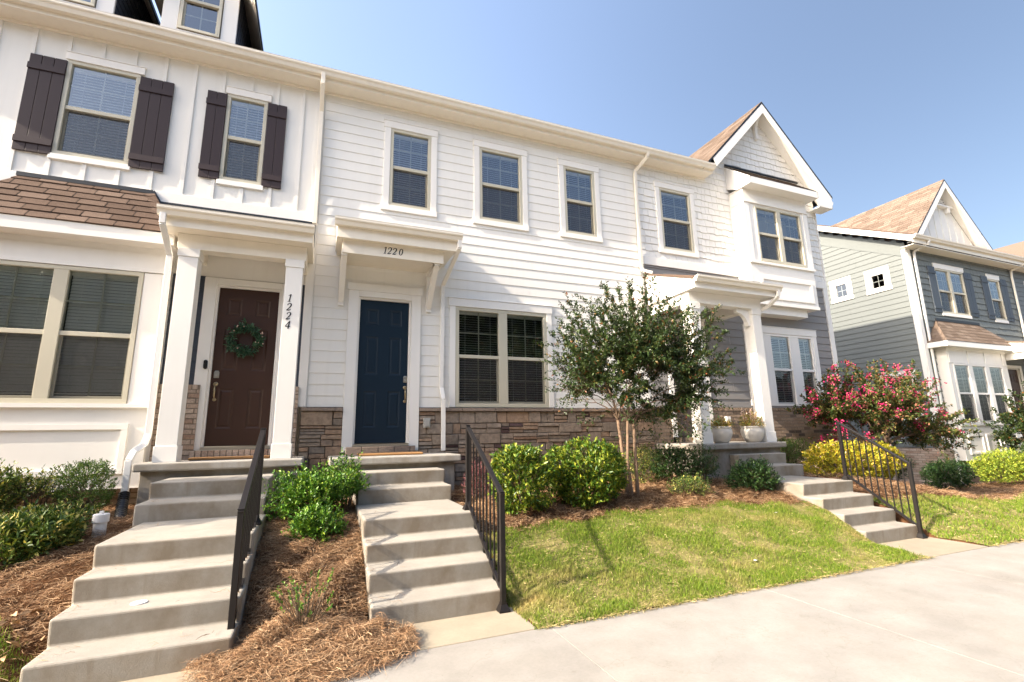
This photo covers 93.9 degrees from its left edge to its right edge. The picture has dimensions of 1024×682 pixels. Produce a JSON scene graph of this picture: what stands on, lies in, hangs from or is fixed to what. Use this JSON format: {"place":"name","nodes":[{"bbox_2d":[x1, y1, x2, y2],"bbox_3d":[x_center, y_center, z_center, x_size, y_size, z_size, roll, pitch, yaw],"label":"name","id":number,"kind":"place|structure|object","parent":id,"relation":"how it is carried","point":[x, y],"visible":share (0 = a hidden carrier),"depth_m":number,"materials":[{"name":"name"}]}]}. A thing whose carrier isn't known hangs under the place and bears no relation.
{"place":"outdoors","nodes":[
{"label":"outdoors","id":0,"kind":"place"},
{"bbox_2d":[130,600,147,604],"bbox_3d":[-2.747,1.923,3.523,0.104,0.012,0.104,3,-12,-22],"label":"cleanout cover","id":1,"kind":"object","parent":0,"point":[138,602],"visible":1,"depth_m":3.51,"materials":[{"name":"white plastic"}]},
{"bbox_2d":[0,469,1023,681],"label":"ground","id":2,"kind":"structure","parent":0,"point":[899,518],"depth_m":4.07,"materials":[{"name":"brown plant"}]},
{"bbox_2d":[0,458,33,512],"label":"corner azalea","id":3,"kind":"object","parent":2,"relation":"on","point":[7,506],"visible":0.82,"depth_m":5.18,"materials":[{"name":"green plant"}]},
{"bbox_2d":[0,608,44,661],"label":"fallen leaves","id":4,"kind":"object","parent":2,"relation":"on","point":[16,643],"visible":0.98,"depth_m":3.32,"materials":[{"name":"brown plant"}]},
{"bbox_2d":[0,464,75,511],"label":"leggy azalea","id":5,"kind":"object","parent":2,"relation":"on","point":[38,490],"visible":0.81,"depth_m":5.27,"materials":[{"name":"green plant"}]},
{"bbox_2d":[0,504,93,568],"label":"front azalea","id":6,"kind":"object","parent":2,"relation":"on","point":[42,530],"visible":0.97,"depth_m":4.22,"materials":[{"name":"green plant"}]},
{"bbox_2d":[0,495,109,521],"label":"azalea","id":7,"kind":"object","parent":2,"relation":"on","point":[87,512],"visible":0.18,"depth_m":4.93,"materials":[{"name":"green plant"}]},
{"bbox_2d":[48,457,118,513],"bbox_3d":[-4.896,1.701,5.500,0.618,0.725,0.617,3,-12,-22],"label":"boxwood","id":8,"kind":"object","parent":2,"relation":"on","point":[74,491],"visible":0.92,"depth_m":5.45,"materials":[{"name":"green plant"}]},
{"bbox_2d":[91,511,109,536],"bbox_3d":[-4.126,1.841,4.791,0.136,0.265,0.136,3,-12,-22],"label":"cleanout pipe","id":9,"kind":"object","parent":2,"relation":"on","point":[100,519],"visible":0.84,"depth_m":4.75,"materials":[{"name":"white plastic"}]},
{"bbox_2d":[114,491,129,519],"bbox_3d":[-4.479,1.953,5.488,0.125,0.407,0.716,8,-14,-38],"label":"corrugated pipe","id":10,"kind":"object","parent":2,"relation":"on","point":[121,507],"visible":0.63,"depth_m":5.60,"materials":[{"name":"black plastic"}]},
{"bbox_2d":[19,456,304,681],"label":"front steps","id":11,"kind":"structure","parent":2,"relation":"on","point":[110,631],"depth_m":3.70,"materials":[{"name":"concrete"}]},
{"bbox_2d":[188,455,269,460],"bbox_3d":[-3.944,1.642,6.731,0.980,0.034,0.340,3,-12,-22],"label":"doormat","id":12,"kind":"object","parent":11,"relation":"on","point":[223,457],"visible":0.76,"depth_m":6.56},
{"bbox_2d":[227,428,266,648],"bbox_3d":[-2.271,1.558,4.132,0.101,1.615,1.241,3,-12,-22],"label":"railing","id":13,"kind":"object","parent":11,"relation":"on","point":[248,517],"visible":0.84,"depth_m":3.93,"materials":[{"name":"black metal"}]},
{"bbox_2d":[0,0,324,511],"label":"townhouse","id":14,"kind":"structure","parent":2,"relation":"on","point":[157,226],"depth_m":6.95,"materials":[{"name":"white paint"}]},
{"bbox_2d":[0,260,144,402],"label":"window","id":15,"kind":"structure","parent":14,"relation":"in","point":[68,333],"depth_m":6.31,"materials":[{"name":"beige plastic"}]},
{"bbox_2d":[65,0,96,7],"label":"window","id":16,"kind":"structure","parent":14,"relation":"in","point":[91,3],"depth_m":8.64,"materials":[{"name":"beige plastic"}]},
{"bbox_2d":[47,50,146,170],"bbox_3d":[-6.292,-3.389,7.439,0.982,1.765,0.668,3,-12,-22],"label":"window","id":17,"kind":"structure","parent":14,"relation":"in","point":[95,124],"depth_m":7.28,"materials":[{"name":"beige plastic"}]},
{"bbox_2d":[177,0,224,38],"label":"window","id":18,"kind":"structure","parent":14,"relation":"in","point":[203,17],"depth_m":9.60,"materials":[{"name":"beige plastic"}]},
{"bbox_2d":[204,288,279,445],"bbox_3d":[-4.089,0.372,7.290,0.830,2.395,0.119,3,-12,-22],"label":"door","id":19,"kind":"structure","parent":14,"relation":"in","point":[240,393],"depth_m":7.27,"materials":[{"name":"brown wood"}]},
{"bbox_2d":[223,318,265,357],"bbox_3d":[-4.069,-0.043,7.299,0.598,0.636,0.141,3,-12,-22],"label":"wreath","id":20,"kind":"object","parent":19,"relation":"attached to","point":[258,336],"visible":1,"depth_m":7.30,"materials":[{"name":"green plant"}]},
{"bbox_2d":[216,85,272,190],"bbox_3d":[-4.503,-3.282,8.146,0.684,1.765,0.668,3,-12,-22],"label":"window","id":21,"kind":"structure","parent":14,"relation":"in","point":[242,155],"depth_m":7.98,"materials":[{"name":"beige plastic"}]},
{"bbox_2d":[270,567,333,627],"bbox_3d":[-1.573,1.987,3.612,0.381,0.455,0.356,-6,-12,24],"label":"bare shrub","id":22,"kind":"object","parent":2,"relation":"on","point":[297,609],"visible":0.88,"depth_m":3.61,"materials":[{"name":"green plant"}]},
{"bbox_2d":[260,460,370,525],"bbox_3d":[-2.330,1.729,5.492,0.910,0.702,1.060,-8,-13,32],"label":"shrub","id":23,"kind":"object","parent":2,"relation":"on","point":[309,487],"visible":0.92,"depth_m":5.42,"materials":[{"name":"green plant"}]},
{"bbox_2d":[280,496,350,545],"bbox_3d":[-2.072,1.886,4.994,0.697,0.524,0.603,-5,-12,20],"label":"holly","id":24,"kind":"object","parent":2,"relation":"on","point":[304,523],"visible":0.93,"depth_m":4.92,"materials":[{"name":"green plant"}]},
{"bbox_2d":[322,447,370,511],"bbox_3d":[-2.079,1.728,5.943,0.563,0.814,0.812,8,-14,-39],"label":"holly offshoot","id":25,"kind":"object","parent":2,"relation":"on","point":[358,485],"visible":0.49,"depth_m":5.88,"materials":[{"name":"green plant"}]},
{"bbox_2d":[328,452,499,626],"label":"front steps","id":26,"kind":"structure","parent":2,"relation":"on","point":[424,530],"depth_m":4.74,"materials":[{"name":"concrete"}]},
{"bbox_2d":[357,451,422,455],"bbox_3d":[-1.895,1.747,7.418,0.940,0.034,0.510,3,-12,-22],"label":"doormat","id":27,"kind":"object","parent":26,"relation":"on","point":[390,453],"visible":0.92,"depth_m":7.22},
{"bbox_2d":[462,425,510,613],"bbox_3d":[-0.292,1.669,4.858,0.101,1.644,1.186,3,-12,-22],"label":"railing","id":28,"kind":"object","parent":26,"relation":"on","point":[500,579],"visible":1,"depth_m":4.68,"materials":[{"name":"black metal"}]},
{"bbox_2d":[298,66,655,485],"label":"townhouse","id":29,"kind":"structure","parent":2,"relation":"on","point":[460,246],"depth_m":8.83,"materials":[{"name":"white paint"}]},
{"bbox_2d":[354,299,408,443],"bbox_3d":[-2.173,0.489,8.052,0.824,2.402,0.119,3,-12,-22],"label":"door","id":30,"kind":"structure","parent":29,"relation":"in","point":[381,395],"depth_m":8.05,"materials":[{"name":"blue wood"}]},
{"bbox_2d":[380,118,438,217],"bbox_3d":[-1.995,-3.141,9.139,1.028,1.798,0.668,3,-12,-22],"label":"window","id":31,"kind":"structure","parent":29,"relation":"in","point":[410,150],"depth_m":8.98,"materials":[{"name":"beige plastic"}]},
{"bbox_2d":[472,138,528,231],"bbox_3d":[-0.333,-3.042,9.796,1.182,1.798,0.668,3,-12,-22],"label":"window","id":32,"kind":"structure","parent":29,"relation":"in","point":[500,170],"depth_m":9.70,"materials":[{"name":"beige plastic"}]},
{"bbox_2d":[448,296,554,407],"bbox_3d":[-0.279,0.286,9.135,2.098,1.985,0.668,3,-12,-22],"label":"window","id":33,"kind":"structure","parent":29,"relation":"in","point":[494,353],"depth_m":9.16,"materials":[{"name":"beige plastic"}]},
{"bbox_2d":[557,157,602,242],"bbox_3d":[1.332,-2.932,10.451,1.027,1.778,0.668,3,-12,-22],"label":"window","id":34,"kind":"structure","parent":29,"relation":"in","point":[579,194],"depth_m":10.31,"materials":[{"name":"beige plastic"}]},
{"bbox_2d":[461,459,492,499],"bbox_3d":[-0.429,1.941,6.678,0.542,0.586,0.634,3,-12,-22],"label":"red loropetalum","id":35,"kind":"object","parent":2,"relation":"on","point":[463,485],"visible":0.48,"depth_m":6.63,"materials":[{"name":"green plant"}]},
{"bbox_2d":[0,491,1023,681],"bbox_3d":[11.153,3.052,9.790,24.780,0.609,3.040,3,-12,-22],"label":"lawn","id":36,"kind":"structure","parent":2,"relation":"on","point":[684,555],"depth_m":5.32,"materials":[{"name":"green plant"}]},
{"bbox_2d":[487,442,560,516],"bbox_3d":[0.127,1.732,6.070,0.942,0.919,0.837,3,-12,-22],"label":"hedge shrub","id":37,"kind":"object","parent":2,"relation":"on","point":[527,477],"visible":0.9,"depth_m":5.93,"materials":[{"name":"green plant"}]},
{"bbox_2d":[542,434,629,510],"bbox_3d":[1.042,1.773,6.538,1.290,0.984,1.001,3,-12,-22],"label":"hedge shrub","id":38,"kind":"object","parent":2,"relation":"on","point":[597,476],"visible":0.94,"depth_m":6.33,"materials":[{"name":"green plant"}]},
{"bbox_2d":[536,272,747,496],"bbox_3d":[2.159,0.617,7.537,3.837,3.569,1.973,3,-12,-22],"label":"crape myrtle","id":39,"kind":"object","parent":2,"relation":"on","point":[650,349],"visible":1,"depth_m":7.26,"materials":[{"name":"green plant"}]},
{"bbox_2d":[624,442,662,483],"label":"hedge shrub","id":40,"kind":"object","parent":2,"relation":"on","point":[640,461],"visible":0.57,"depth_m":8.12,"materials":[{"name":"green plant"}]},
{"bbox_2d":[646,443,702,484],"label":"shaded shrub","id":41,"kind":"object","parent":2,"relation":"on","point":[670,460],"visible":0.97,"depth_m":7.81,"materials":[{"name":"green plant"}]},
{"bbox_2d":[665,471,715,496],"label":"azalea","id":42,"kind":"object","parent":2,"relation":"on","point":[687,486],"visible":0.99,"depth_m":7.10,"materials":[{"name":"green plant"}]},
{"bbox_2d":[677,440,719,483],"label":"shaded shrub","id":43,"kind":"object","parent":2,"relation":"on","point":[705,467],"visible":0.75,"depth_m":7.86,"materials":[{"name":"green plant"}]},
{"bbox_2d":[634,102,847,470],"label":"townhouse","id":44,"kind":"structure","parent":2,"relation":"on","point":[728,221],"depth_m":11.46,"materials":[{"name":"white paint"}]},
{"bbox_2d":[653,180,698,257],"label":"window","id":45,"kind":"structure","parent":44,"relation":"in","point":[676,220],"depth_m":11.28,"materials":[{"name":"beige plastic"}]},
{"bbox_2d":[669,326,692,436],"bbox_3d":[3.825,0.852,10.422,0.810,2.398,0.119,3,-12,-22],"label":"door","id":46,"kind":"structure","parent":44,"relation":"in","point":[688,419],"depth_m":10.22,"materials":[{"name":"white wood"}]},
{"bbox_2d":[753,205,806,267],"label":"window","id":47,"kind":"structure","parent":44,"relation":"in","point":[792,221],"depth_m":11.89,"materials":[{"name":"beige plastic"}]},
{"bbox_2d":[742,324,823,405],"bbox_3d":[6.471,0.660,11.809,2.476,1.914,0.668,3,-12,-22],"label":"window","id":48,"kind":"structure","parent":44,"relation":"in","point":[792,356],"depth_m":11.73,"materials":[{"name":"white paint"}]},
{"bbox_2d":[722,454,784,490],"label":"dwarf holly","id":49,"kind":"object","parent":2,"relation":"on","point":[749,474],"visible":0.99,"depth_m":7.51,"materials":[{"name":"green plant"}]},
{"bbox_2d":[657,441,917,543],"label":"front steps","id":50,"kind":"structure","parent":2,"relation":"on","point":[862,514],"depth_m":7.37,"materials":[{"name":"concrete"}]},
{"bbox_2d":[710,417,733,442],"bbox_3d":[3.974,1.686,9.112,0.532,0.506,0.524,3,-12,-22],"label":"planter pot","id":51,"kind":"object","parent":50,"relation":"on","point":[723,433],"visible":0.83,"depth_m":8.96,"materials":[{"name":"white ceramic"}]},
{"bbox_2d":[738,408,764,441],"bbox_3d":[4.695,1.643,9.383,0.526,0.670,0.472,-10,-14,38],"label":"planter pot","id":52,"kind":"object","parent":50,"relation":"on","point":[752,433],"visible":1,"depth_m":9.27,"materials":[{"name":"white ceramic"}]},
{"bbox_2d":[835,421,927,538],"bbox_3d":[5.563,2.042,7.302,0.101,1.650,1.041,3,-12,-22],"label":"railing","id":53,"kind":"object","parent":50,"relation":"on","point":[917,523],"visible":1,"depth_m":7.21,"materials":[{"name":"black metal"}]},
{"bbox_2d":[777,438,799,463],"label":"boxwood","id":54,"kind":"object","parent":2,"relation":"on","point":[789,451],"visible":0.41,"depth_m":9.92,"materials":[{"name":"green plant"}]},
{"bbox_2d":[780,437,809,464],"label":"boxwood","id":55,"kind":"object","parent":2,"relation":"on","point":[798,449],"visible":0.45,"depth_m":10.28,"materials":[{"name":"green plant"}]},
{"bbox_2d":[801,438,886,479],"bbox_3d":[6.509,2.371,9.529,1.896,0.851,1.042,3,-12,-22],"label":"yellow abelia","id":56,"kind":"object","parent":2,"relation":"on","point":[813,455],"visible":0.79,"depth_m":9.39,"materials":[{"name":"yellow plant"}]},
{"bbox_2d":[849,440,906,478],"bbox_3d":[7.633,2.559,10.055,1.345,0.930,1.011,3,-12,-22],"label":"yellow abelia","id":57,"kind":"object","parent":2,"relation":"on","point":[891,463],"visible":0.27,"depth_m":9.84,"materials":[{"name":"yellow plant"}]},
{"bbox_2d":[784,358,983,480],"bbox_3d":[8.977,1.879,11.098,6.183,3.048,1.913,3,-12,-22],"label":"crape myrtle","id":58,"kind":"object","parent":2,"relation":"on","point":[873,407],"visible":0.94,"depth_m":10.59,"materials":[{"name":"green plant"}]},
{"bbox_2d":[888,454,915,481],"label":"dark azalea","id":59,"kind":"object","parent":2,"relation":"on","point":[901,474],"visible":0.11,"depth_m":10.71,"materials":[{"name":"green plant"}]},
{"bbox_2d":[817,179,1023,486],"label":"townhouse","id":60,"kind":"structure","parent":2,"relation":"on","point":[921,282],"depth_m":16.35,"materials":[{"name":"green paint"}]},
{"bbox_2d":[828,276,853,303],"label":"window","id":61,"kind":"structure","parent":60,"relation":"in","point":[841,289],"depth_m":17.79,"materials":[{"name":"white paint"}]},
{"bbox_2d":[863,265,892,294],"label":"window","id":62,"kind":"structure","parent":60,"relation":"in","point":[877,280],"depth_m":16.63,"materials":[{"name":"white paint"}]},
{"bbox_2d":[879,369,922,419],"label":"window","id":63,"kind":"structure","parent":60,"relation":"in","point":[900,372],"depth_m":15.66,"materials":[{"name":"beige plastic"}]},
{"bbox_2d":[932,263,971,318],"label":"window","id":64,"kind":"structure","parent":60,"relation":"in","point":[951,286],"depth_m":16.55,"materials":[{"name":"beige plastic"}]},
{"bbox_2d":[952,363,1011,423],"bbox_3d":[15.040,1.749,15.630,2.810,1.880,0.642,3,-12,-22],"label":"window","id":65,"kind":"structure","parent":60,"relation":"in","point":[998,377],"depth_m":15.42,"materials":[{"name":"white paint"}]},
{"bbox_2d":[985,274,1008,323],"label":"window","id":66,"kind":"structure","parent":60,"relation":"in","point":[994,286],"depth_m":17.48,"materials":[{"name":"beige plastic"}]},
{"bbox_2d":[1008,369,1023,437],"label":"door","id":67,"kind":"structure","parent":60,"relation":"in","point":[1013,375],"depth_m":16.83,"materials":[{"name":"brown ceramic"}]},
{"bbox_2d":[919,457,976,489],"bbox_3d":[12.008,3.665,13.179,1.724,0.959,1.162,3,-12,-22],"label":"camellia","id":68,"kind":"object","parent":2,"relation":"on","point":[941,469],"visible":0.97,"depth_m":12.99,"materials":[{"name":"green plant"}]},
{"bbox_2d":[966,447,1023,485],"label":"lime shrub","id":69,"kind":"object","parent":2,"relation":"on","point":[1010,469],"visible":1,"depth_m":13.49,"materials":[{"name":"green plant"}]},
{"bbox_2d":[981,241,1023,382],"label":"townhouse","id":70,"kind":"structure","parent":2,"relation":"on","point":[1017,249],"depth_m":18.23,"materials":[{"name":"grey stone"}]},
{"bbox_2d":[981,381,1023,455],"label":"crape myrtle","id":71,"kind":"object","parent":2,"relation":"on","point":[1015,420],"visible":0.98,"depth_m":14.17,"materials":[{"name":"green plant"}]},
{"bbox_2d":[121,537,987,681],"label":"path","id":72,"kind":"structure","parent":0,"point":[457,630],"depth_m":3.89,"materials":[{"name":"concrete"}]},
{"bbox_2d":[152,0,1023,248],"label":"sky","id":73,"kind":"structure","parent":0,"point":[885,101],"materials":[{"name":"blue"}]},
{"bbox_2d":[259,541,1023,681],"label":"sidewalk","id":74,"kind":"structure","parent":0,"point":[956,617],"depth_m":3.56,"materials":[{"name":"concrete"}]}
]}

